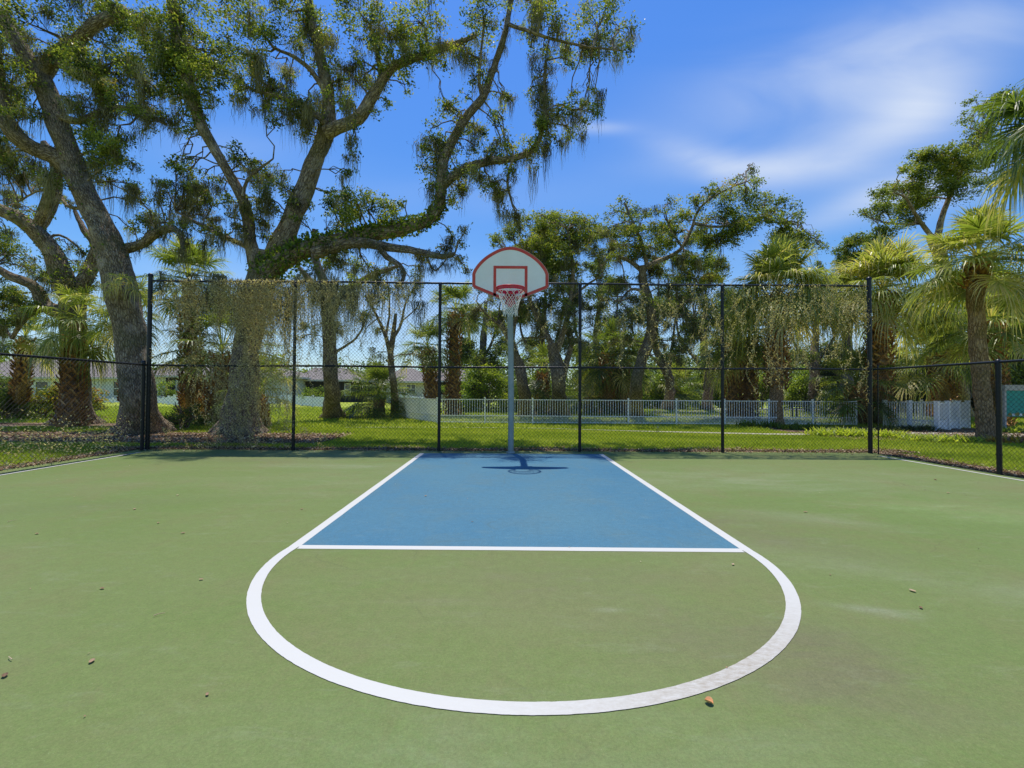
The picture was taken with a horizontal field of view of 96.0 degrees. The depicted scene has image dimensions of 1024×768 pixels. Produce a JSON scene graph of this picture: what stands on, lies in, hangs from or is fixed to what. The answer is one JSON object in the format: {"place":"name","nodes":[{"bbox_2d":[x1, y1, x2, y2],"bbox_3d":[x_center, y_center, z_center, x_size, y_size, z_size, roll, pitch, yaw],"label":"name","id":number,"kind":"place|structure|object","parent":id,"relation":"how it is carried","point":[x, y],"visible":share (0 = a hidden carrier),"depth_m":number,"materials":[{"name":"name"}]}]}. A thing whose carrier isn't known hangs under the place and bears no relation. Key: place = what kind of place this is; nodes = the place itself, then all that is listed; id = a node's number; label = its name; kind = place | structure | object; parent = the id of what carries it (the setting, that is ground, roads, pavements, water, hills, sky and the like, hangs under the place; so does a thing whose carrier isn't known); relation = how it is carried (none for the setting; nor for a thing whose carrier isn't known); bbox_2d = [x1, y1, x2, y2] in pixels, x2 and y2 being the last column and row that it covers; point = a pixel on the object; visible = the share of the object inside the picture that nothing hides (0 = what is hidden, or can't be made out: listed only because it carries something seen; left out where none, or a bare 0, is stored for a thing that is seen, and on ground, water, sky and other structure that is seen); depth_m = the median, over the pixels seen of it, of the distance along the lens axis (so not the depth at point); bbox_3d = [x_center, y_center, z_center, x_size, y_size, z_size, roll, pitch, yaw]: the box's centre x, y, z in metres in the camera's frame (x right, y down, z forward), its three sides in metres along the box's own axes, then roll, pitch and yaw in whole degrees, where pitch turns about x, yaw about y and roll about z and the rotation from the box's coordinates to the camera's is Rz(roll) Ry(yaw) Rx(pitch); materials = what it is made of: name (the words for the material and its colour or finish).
{"place":"outdoors","nodes":[
{"label":"outdoors","id":0,"kind":"place"},
{"bbox_2d":[0,446,118,465],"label":"lawn grass","id":1,"kind":"structure","parent":0,"point":[61,452],"depth_m":8.73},
{"bbox_2d":[0,449,1023,767],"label":"court surface","id":2,"kind":"object","parent":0,"point":[872,665],"visible":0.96,"depth_m":2.40,"materials":[{"name":"green paint"}]},
{"bbox_2d":[0,353,147,469],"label":"chain link fence","id":3,"kind":"object","parent":2,"relation":"on","point":[143,365],"visible":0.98,"depth_m":7.77,"materials":[{"name":"black metal"}]},
{"bbox_2d":[0,396,144,470],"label":"dried vine","id":4,"kind":"object","parent":3,"relation":"attached to","point":[52,447],"visible":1,"depth_m":7.37,"materials":[{"name":"plant"}]},
{"bbox_2d":[145,273,872,453],"bbox_3d":[-0.013,-0.414,9.389,14.788,3.672,0.097,0,-1,0],"label":"chain link fence","id":5,"kind":"object","parent":2,"relation":"on","point":[578,367],"visible":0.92,"depth_m":9.36,"materials":[{"name":"black metal"}]},
{"bbox_2d":[150,276,321,449],"bbox_3d":[-5.611,-0.412,9.310,3.496,3.556,0.247,0,-1,0],"label":"dried vine","id":6,"kind":"object","parent":5,"relation":"attached to","point":[252,323],"visible":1,"depth_m":9.31,"materials":[{"name":"plant"}]},
{"bbox_2d":[277,279,434,450],"bbox_3d":[-3.181,-0.391,9.338,3.265,3.548,0.255,0,-1,0],"label":"dried vine","id":7,"kind":"object","parent":5,"relation":"attached to","point":[334,312],"visible":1,"depth_m":9.34,"materials":[{"name":"plant"}]},
{"bbox_2d":[403,290,569,388],"bbox_3d":[-0.556,-0.968,9.364,3.469,2.240,0.226,0,-1,0],"label":"dried vine","id":8,"kind":"object","parent":5,"relation":"attached to","point":[536,306],"visible":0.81,"depth_m":9.36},
{"bbox_2d":[577,283,738,432],"bbox_3d":[2.970,-0.540,9.375,3.316,3.146,0.238,0,-1,0],"label":"dried vine","id":9,"kind":"object","parent":5,"relation":"attached to","point":[639,295],"visible":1,"depth_m":9.38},
{"bbox_2d":[715,282,872,421],"bbox_3d":[5.767,-0.666,9.399,3.267,2.914,0.232,0,-1,0],"label":"dried vine","id":10,"kind":"object","parent":5,"relation":"attached to","point":[827,309],"visible":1,"depth_m":9.41,"materials":[{"name":"plant"}]},
{"bbox_2d":[472,247,548,452],"bbox_3d":[-0.016,-0.542,8.394,1.222,3.833,1.366,-1,-1,42],"label":"basketball hoop","id":11,"kind":"object","parent":2,"relation":"on","point":[510,276],"visible":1,"depth_m":8.25,"materials":[{"name":"grey metal"}]},
{"bbox_2d":[2,452,1023,480],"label":"sidelines","id":12,"kind":"object","parent":2,"relation":"on","point":[882,456],"visible":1,"depth_m":7.42,"materials":[{"name":"white paint"}]},
{"bbox_2d":[302,453,737,547],"bbox_3d":[0.026,1.317,6.278,3.526,0.001,5.501,0,-1,0],"label":"key area","id":13,"kind":"object","parent":2,"relation":"on","point":[548,500],"visible":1,"depth_m":4.72,"materials":[{"name":"blue paint"}]},
{"bbox_2d":[290,453,750,551],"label":"key lines","id":14,"kind":"object","parent":13,"relation":"on","point":[342,511],"visible":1,"depth_m":3.59,"materials":[{"name":"white paint"}]},
{"bbox_2d":[246,546,800,714],"bbox_3d":[0.066,1.252,2.653,3.584,0.001,1.870,0,-1,0],"label":"free throw arc","id":15,"kind":"object","parent":2,"relation":"on","point":[768,651],"visible":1,"depth_m":1.93,"materials":[{"name":"white paint"}]},
{"bbox_2d":[873,359,1023,476],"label":"chain link fence","id":16,"kind":"object","parent":2,"relation":"on","point":[998,414],"visible":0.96,"depth_m":7.48,"materials":[{"name":"black metal"}]},
{"bbox_2d":[0,405,1023,429],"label":"lawn grass","id":17,"kind":"structure","parent":0,"point":[304,423],"depth_m":18.69,"materials":[{"name":"plant"}]},
{"bbox_2d":[0,393,1023,469],"bbox_3d":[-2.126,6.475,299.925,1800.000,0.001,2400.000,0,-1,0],"label":"lawn","id":18,"kind":"structure","parent":0,"point":[345,404],"depth_m":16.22,"materials":[{"name":"green plant"}]},
{"bbox_2d":[0,371,48,419],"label":"bush","id":19,"kind":"object","parent":18,"relation":"on","point":[10,407],"visible":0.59,"depth_m":18.72,"materials":[{"name":"green plant"}]},
{"bbox_2d":[0,314,58,417],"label":"cabbage palm","id":20,"kind":"object","parent":18,"relation":"on","point":[20,345],"visible":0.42,"depth_m":18.19,"materials":[{"name":"green plant"}]},
{"bbox_2d":[4,383,59,417],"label":"croton bush","id":21,"kind":"object","parent":18,"relation":"on","point":[36,400],"visible":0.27,"depth_m":19.56,"materials":[{"name":"green plant"}]},
{"bbox_2d":[0,140,106,424],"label":"live oak","id":22,"kind":"object","parent":18,"relation":"on","point":[57,263],"visible":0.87,"depth_m":15.84,"materials":[{"name":"green plant"}]},
{"bbox_2d":[0,422,114,426],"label":"mulch bed","id":23,"kind":"object","parent":18,"relation":"on","point":[35,424],"visible":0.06,"depth_m":16.12,"materials":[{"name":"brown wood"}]},
{"bbox_2d":[13,283,115,426],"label":"cabbage palm","id":24,"kind":"object","parent":23,"relation":"on","point":[73,342],"visible":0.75,"depth_m":14.90,"materials":[{"name":"green plant"}]},
{"bbox_2d":[0,447,138,470],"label":"leaf litter","id":25,"kind":"object","parent":18,"relation":"on","point":[56,460],"visible":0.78,"depth_m":7.97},
{"bbox_2d":[0,360,154,398],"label":"house","id":26,"kind":"structure","parent":18,"relation":"on","point":[37,378],"depth_m":47.69,"materials":[{"name":"paint"}]},
{"bbox_2d":[0,0,195,434],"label":"live oak","id":27,"kind":"object","parent":18,"relation":"on","point":[68,54],"visible":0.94,"depth_m":12.45,"materials":[{"name":"green plant"}]},
{"bbox_2d":[93,272,147,311],"bbox_3d":[-10.123,-2.266,11.855,1.372,1.141,0.870,0,-1,0],"label":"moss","id":28,"kind":"object","parent":27,"relation":"hanging from","point":[118,283],"visible":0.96,"depth_m":11.83,"materials":[{"name":"green plant"}]},
{"bbox_2d":[92,384,113,412],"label":"croton bush","id":29,"kind":"object","parent":18,"relation":"on","point":[96,401],"visible":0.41,"depth_m":20.36,"materials":[{"name":"green plant"}]},
{"bbox_2d":[80,277,167,400],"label":"cabbage palm","id":30,"kind":"object","parent":18,"relation":"on","point":[109,334],"visible":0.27,"depth_m":14.15,"materials":[{"name":"green plant"}]},
{"bbox_2d":[157,380,176,397],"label":"bush","id":31,"kind":"object","parent":18,"relation":"on","point":[163,389],"visible":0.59,"depth_m":44.69,"materials":[{"name":"green plant"}]},
{"bbox_2d":[0,432,343,443],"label":"mulch bed","id":32,"kind":"object","parent":18,"relation":"on","point":[167,441],"visible":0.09,"depth_m":11.17,"materials":[{"name":"brown soil"}]},
{"bbox_2d":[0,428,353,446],"bbox_3d":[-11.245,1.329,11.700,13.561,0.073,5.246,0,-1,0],"label":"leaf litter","id":33,"kind":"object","parent":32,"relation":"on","point":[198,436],"visible":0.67,"depth_m":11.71,"materials":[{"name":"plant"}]},
{"bbox_2d":[136,233,236,418],"bbox_3d":[-12.368,-1.902,17.960,4.231,7.479,5.456,0,-1,0],"label":"cabbage palm","id":34,"kind":"object","parent":18,"relation":"on","point":[168,258],"visible":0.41,"depth_m":16.89,"materials":[{"name":"green plant"}]},
{"bbox_2d":[162,399,210,427],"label":"bush","id":35,"kind":"object","parent":18,"relation":"on","point":[198,423],"visible":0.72,"depth_m":14.55,"materials":[{"name":"green plant"}]},
{"bbox_2d":[94,394,323,406],"bbox_3d":[-26.808,1.298,39.367,27.484,1.021,6.899,0,-1,9],"label":"vinyl fence","id":36,"kind":"object","parent":18,"relation":"on","point":[170,400],"visible":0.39,"depth_m":38.08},
{"bbox_2d":[151,290,303,422],"bbox_3d":[-10.261,-0.826,16.449,4.684,5.364,5.050,0,-1,0],"label":"cabbage palm","id":37,"kind":"object","parent":18,"relation":"on","point":[209,396],"visible":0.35,"depth_m":15.95,"materials":[{"name":"green plant"}]},
{"bbox_2d":[153,366,310,397],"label":"house","id":38,"kind":"structure","parent":18,"relation":"on","point":[300,381],"depth_m":47.09,"materials":[{"name":"paint"}]},
{"bbox_2d":[209,353,302,426],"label":"cabbage palm","id":39,"kind":"object","parent":18,"relation":"on","point":[263,395],"visible":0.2,"depth_m":14.67,"materials":[{"name":"green plant"}]},
{"bbox_2d":[298,385,323,398],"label":"bush","id":40,"kind":"object","parent":18,"relation":"on","point":[311,392],"visible":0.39,"depth_m":37.55,"materials":[{"name":"green plant"}]},
{"bbox_2d":[303,368,384,401],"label":"house","id":41,"kind":"structure","parent":18,"relation":"on","point":[314,380],"depth_m":51.87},
{"bbox_2d":[287,229,429,418],"bbox_3d":[-7.004,-2.242,19.993,5.634,8.550,4.042,0,-1,29],"label":"live oak","id":42,"kind":"object","parent":18,"relation":"on","point":[329,386],"visible":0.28,"depth_m":19.38,"materials":[{"name":"green plant"}]},
{"bbox_2d":[341,359,416,419],"bbox_3d":[-6.158,0.775,21.531,3.977,3.939,3.662,0,-1,0],"label":"palmetto","id":43,"kind":"object","parent":18,"relation":"on","point":[374,373],"visible":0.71,"depth_m":20.83,"materials":[{"name":"green plant"}]},
{"bbox_2d":[123,0,644,435],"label":"live oak","id":44,"kind":"object","parent":18,"relation":"on","point":[281,253],"visible":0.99,"depth_m":12.23,"materials":[{"name":"green plant"}]},
{"bbox_2d":[358,278,426,416],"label":"live oak","id":45,"kind":"object","parent":18,"relation":"on","point":[393,379],"visible":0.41,"depth_m":20.41,"materials":[{"name":"green plant"}]},
{"bbox_2d":[386,368,426,402],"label":"house","id":46,"kind":"structure","parent":18,"relation":"on","point":[416,376],"depth_m":49.92,"materials":[{"name":"grey paint"}]},
{"bbox_2d":[394,320,458,414],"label":"cabbage palm","id":47,"kind":"object","parent":18,"relation":"on","point":[432,379],"visible":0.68,"depth_m":23.16,"materials":[{"name":"green plant"}]},
{"bbox_2d":[423,280,490,414],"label":"cabbage palm","id":48,"kind":"object","parent":18,"relation":"on","point":[454,391],"visible":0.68,"depth_m":23.73,"materials":[{"name":"green plant"}]},
{"bbox_2d":[435,369,484,401],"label":"house","id":49,"kind":"structure","parent":18,"relation":"on","point":[442,379],"depth_m":53.92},
{"bbox_2d":[458,362,518,412],"bbox_3d":[-1.508,0.503,27.867,5.403,3.665,2.997,0,-1,0],"label":"bush","id":50,"kind":"object","parent":18,"relation":"on","point":[481,376],"visible":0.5,"depth_m":27.70,"materials":[{"name":"green plant"}]},
{"bbox_2d":[458,301,518,408],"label":"live oak","id":51,"kind":"object","parent":18,"relation":"on","point":[469,351],"visible":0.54,"depth_m":29.84,"materials":[{"name":"green plant"}]},
{"bbox_2d":[93,442,915,452],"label":"leaf litter","id":52,"kind":"object","parent":18,"relation":"on","point":[696,449],"visible":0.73,"depth_m":9.57,"materials":[{"name":"plant"}]},
{"bbox_2d":[466,210,554,417],"bbox_3d":[-0.065,-3.120,21.415,4.466,10.473,5.114,0,-1,0],"label":"live oak","id":53,"kind":"object","parent":18,"relation":"on","point":[497,238],"visible":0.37,"depth_m":21.12,"materials":[{"name":"green plant"}]},
{"bbox_2d":[0,302,1020,401],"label":"distant woods","id":54,"kind":"object","parent":18,"relation":"on","point":[504,369],"visible":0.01,"depth_m":59.79,"materials":[{"name":"plant"}]},
{"bbox_2d":[504,249,573,405],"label":"live oak","id":55,"kind":"object","parent":18,"relation":"on","point":[528,341],"visible":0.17,"depth_m":29.02,"materials":[{"name":"green plant"}]},
{"bbox_2d":[514,340,576,414],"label":"cabbage palm","id":56,"kind":"object","parent":18,"relation":"on","point":[540,379],"visible":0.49,"depth_m":23.68,"materials":[{"name":"green plant"}]},
{"bbox_2d":[514,207,607,416],"bbox_3d":[2.414,-3.099,21.586,4.459,10.780,7.368,0,-1,14],"label":"live oak","id":57,"kind":"object","parent":18,"relation":"on","point":[581,235],"visible":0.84,"depth_m":19.77,"materials":[{"name":"green plant"}]},
{"bbox_2d":[566,365,618,414],"bbox_3d":[4.556,0.766,27.042,4.062,4.122,4.178,0,-1,0],"label":"palmetto","id":58,"kind":"object","parent":18,"relation":"on","point":[588,405],"visible":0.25,"depth_m":26.44,"materials":[{"name":"green plant"}]},
{"bbox_2d":[562,257,632,405],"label":"live oak","id":59,"kind":"object","parent":18,"relation":"on","point":[598,291],"visible":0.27,"depth_m":28.76,"materials":[{"name":"green plant"}]},
{"bbox_2d":[568,314,648,412],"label":"cabbage palm","id":60,"kind":"object","parent":18,"relation":"on","point":[605,337],"visible":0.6,"depth_m":24.41,"materials":[{"name":"green plant"}]},
{"bbox_2d":[586,333,661,413],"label":"cabbage palm","id":61,"kind":"object","parent":18,"relation":"on","point":[620,372],"visible":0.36,"depth_m":24.81,"materials":[{"name":"green plant"}]},
{"bbox_2d":[397,396,856,424],"bbox_3d":[3.373,1.097,18.359,19.848,1.084,3.898,0,-1,13],"label":"picket fence","id":62,"kind":"object","parent":18,"relation":"on","point":[422,412],"visible":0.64,"depth_m":17.82,"materials":[{"name":"plastic"}]},
{"bbox_2d":[616,256,692,409],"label":"live oak","id":63,"kind":"object","parent":18,"relation":"on","point":[669,394],"visible":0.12,"depth_m":30.09,"materials":[{"name":"green plant"}]},
{"bbox_2d":[642,373,688,408],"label":"bush","id":64,"kind":"object","parent":18,"relation":"on","point":[661,395],"visible":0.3,"depth_m":35.64,"materials":[{"name":"green plant"}]},
{"bbox_2d":[644,358,715,409],"bbox_3d":[14.515,0.592,38.064,5.931,5.559,10.839,0,-1,37],"label":"palmetto","id":65,"kind":"object","parent":18,"relation":"on","point":[678,397],"visible":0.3,"depth_m":34.98,"materials":[{"name":"green plant"}]},
{"bbox_2d":[682,371,726,407],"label":"bush","id":66,"kind":"object","parent":18,"relation":"on","point":[715,395],"visible":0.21,"depth_m":39.72,"materials":[{"name":"green plant"}]},
{"bbox_2d":[583,163,832,417],"bbox_3d":[8.879,-4.188,20.659,11.538,12.768,7.790,0,-1,0],"label":"live oak","id":67,"kind":"object","parent":18,"relation":"on","point":[733,227],"visible":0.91,"depth_m":19.43,"materials":[{"name":"green plant"}]},
{"bbox_2d":[691,300,769,419],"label":"cabbage palm","id":68,"kind":"object","parent":18,"relation":"on","point":[716,350],"visible":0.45,"depth_m":21.23,"materials":[{"name":"green plant"}]},
{"bbox_2d":[698,312,802,419],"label":"cabbage palm","id":69,"kind":"object","parent":18,"relation":"on","point":[750,390],"visible":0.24,"depth_m":21.53,"materials":[{"name":"green plant"}]},
{"bbox_2d":[734,419,789,427],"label":"strap leaf plant","id":70,"kind":"object","parent":18,"relation":"on","point":[749,424],"visible":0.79,"depth_m":16.82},
{"bbox_2d":[712,231,851,424],"bbox_3d":[10.579,-2.164,18.118,4.801,7.754,4.706,1,-1,-45],"label":"cabbage palm","id":71,"kind":"object","parent":18,"relation":"on","point":[779,262],"visible":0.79,"depth_m":17.61,"materials":[{"name":"green plant"}]},
{"bbox_2d":[785,260,859,407],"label":"live oak","id":72,"kind":"object","parent":18,"relation":"on","point":[816,365],"visible":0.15,"depth_m":28.86,"materials":[{"name":"green plant"}]},
{"bbox_2d":[802,343,919,427],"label":"cabbage palm","id":73,"kind":"object","parent":18,"relation":"on","point":[862,413],"visible":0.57,"depth_m":17.93,"materials":[{"name":"green plant"}]},
{"bbox_2d":[835,427,886,437],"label":"strap leaf plant","id":74,"kind":"object","parent":18,"relation":"on","point":[863,433],"visible":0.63,"depth_m":13.16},
{"bbox_2d":[764,427,1010,436],"bbox_3d":[17.342,1.580,13.929,17.499,0.001,6.867,0,-1,0],"label":"mulch bed","id":75,"kind":"object","parent":18,"relation":"on","point":[952,430],"visible":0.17,"depth_m":15.90,"materials":[{"name":"soil"}]},
{"bbox_2d":[775,422,825,429],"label":"strap leaf plant","id":76,"kind":"object","parent":75,"relation":"on","point":[795,426],"visible":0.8,"depth_m":15.81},
{"bbox_2d":[800,425,874,436],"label":"strap leaf plant","id":77,"kind":"object","parent":75,"relation":"on","point":[819,432],"visible":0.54,"depth_m":13.50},
{"bbox_2d":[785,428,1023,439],"bbox_3d":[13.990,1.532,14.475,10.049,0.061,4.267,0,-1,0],"label":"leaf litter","id":78,"kind":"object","parent":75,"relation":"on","point":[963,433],"visible":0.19,"depth_m":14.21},
{"bbox_2d":[875,424,945,431],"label":"strap leaf plant","id":79,"kind":"object","parent":75,"relation":"on","point":[913,428],"visible":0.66,"depth_m":15.56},
{"bbox_2d":[896,198,1023,438],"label":"cabbage palm","id":80,"kind":"object","parent":75,"relation":"on","point":[972,285],"visible":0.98,"depth_m":12.43,"materials":[{"name":"green plant"}]},
{"bbox_2d":[1002,385,1023,428],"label":"notice board","id":81,"kind":"object","parent":75,"relation":"on","point":[1008,407],"visible":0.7,"depth_m":15.41,"materials":[{"name":"teal"}]},
{"bbox_2d":[1002,425,1023,432],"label":"strap leaf plant","id":82,"kind":"object","parent":75,"relation":"on","point":[1016,429],"visible":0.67,"depth_m":14.84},
{"bbox_2d":[816,229,965,423],"bbox_3d":[14.493,-2.035,17.947,4.808,8.092,4.798,0,-1,13],"label":"cabbage palm","id":83,"kind":"object","parent":18,"relation":"on","point":[884,263],"visible":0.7,"depth_m":17.41,"materials":[{"name":"green plant"}]},
{"bbox_2d":[896,433,941,440],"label":"strap leaf plant","id":84,"kind":"object","parent":18,"relation":"on","point":[914,436],"visible":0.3,"depth_m":12.33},
{"bbox_2d":[883,400,970,430],"bbox_3d":[15.608,1.152,17.383,2.436,1.084,4.191,-1,-1,45],"label":"picket fence","id":85,"kind":"object","parent":18,"relation":"on","point":[948,421],"visible":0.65,"depth_m":16.59,"materials":[{"name":"plastic"}]},
{"bbox_2d":[849,84,1023,416],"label":"live oak","id":86,"kind":"object","parent":18,"relation":"on","point":[954,177],"visible":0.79,"depth_m":21.64,"materials":[{"name":"green plant"}]},
{"bbox_2d":[873,451,1023,477],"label":"leaf litter","id":87,"kind":"object","parent":18,"relation":"on","point":[954,463],"visible":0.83,"depth_m":7.97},
{"bbox_2d":[916,433,981,443],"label":"strap leaf plant","id":88,"kind":"object","parent":18,"relation":"on","point":[939,438],"visible":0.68,"depth_m":11.79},
{"bbox_2d":[888,308,1016,416],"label":"cabbage palm","id":89,"kind":"object","parent":18,"relation":"on","point":[933,392],"visible":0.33,"depth_m":21.35,"materials":[{"name":"green plant"}]},
{"bbox_2d":[911,244,1021,397],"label":"hedge tree","id":90,"kind":"object","parent":18,"relation":"on","point":[969,387],"visible":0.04,"depth_m":26.83,"materials":[{"name":"green plant"}]},
{"bbox_2d":[910,264,1023,426],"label":"cabbage palm","id":91,"kind":"object","parent":18,"relation":"on","point":[997,342],"visible":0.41,"depth_m":16.40,"materials":[{"name":"green plant"}]},
{"bbox_2d":[964,79,1023,253],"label":"cabbage palm","id":92,"kind":"object","parent":18,"relation":"on","point":[1014,173],"visible":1,"depth_m":10.74,"materials":[{"name":"green plant"}]},
{"bbox_2d":[972,433,1023,443],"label":"strap leaf plant","id":93,"kind":"object","parent":18,"relation":"on","point":[1013,440],"visible":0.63,"depth_m":11.80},
{"bbox_2d":[974,305,1023,408],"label":"hedge tree","id":94,"kind":"object","parent":18,"relation":"on","point":[1014,375],"visible":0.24,"depth_m":25.67,"materials":[{"name":"green plant"}]},
{"bbox_2d":[0,0,1023,393],"label":"sky","id":95,"kind":"structure","parent":0,"point":[826,97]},
{"bbox_2d":[651,408,832,419],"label":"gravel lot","id":96,"kind":"structure","parent":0,"point":[699,410],"depth_m":27.50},
{"bbox_2d":[664,244,742,409],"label":"live oak","id":97,"kind":"object","parent":96,"relation":"on","point":[706,395],"visible":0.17,"depth_m":29.06,"materials":[{"name":"green plant"}]},
{"bbox_2d":[738,372,787,409],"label":"bush","id":98,"kind":"object","parent":96,"relation":"on","point":[763,389],"visible":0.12,"depth_m":35.86,"materials":[{"name":"green plant"}]},
{"bbox_2d":[784,364,830,409],"bbox_3d":[22.016,0.235,34.164,4.978,4.137,2.970,1,-1,-12],"label":"bush","id":99,"kind":"object","parent":96,"relation":"on","point":[797,387],"visible":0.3,"depth_m":33.79,"materials":[{"name":"green plant"}]},
{"bbox_2d":[802,341,864,412],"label":"hedge tree","id":100,"kind":"object","parent":96,"relation":"on","point":[831,373],"visible":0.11,"depth_m":29.94,"materials":[{"name":"green plant"}]},
{"bbox_2d":[821,229,887,415],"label":"live oak","id":101,"kind":"object","parent":96,"relation":"on","point":[852,242],"visible":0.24,"depth_m":29.47,"materials":[{"name":"green plant"}]},
{"bbox_2d":[887,352,926,412],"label":"hedge tree","id":102,"kind":"object","parent":96,"relation":"on","point":[908,397],"visible":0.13,"depth_m":29.74,"materials":[{"name":"green plant"}]},
{"bbox_2d":[471,427,1023,436],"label":"path","id":103,"kind":"structure","parent":0,"point":[778,433],"depth_m":14.27,"materials":[{"name":"concrete"}]},
{"bbox_2d":[902,451,1023,472],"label":"lawn grass","id":104,"kind":"structure","parent":0,"point":[951,455],"depth_m":8.85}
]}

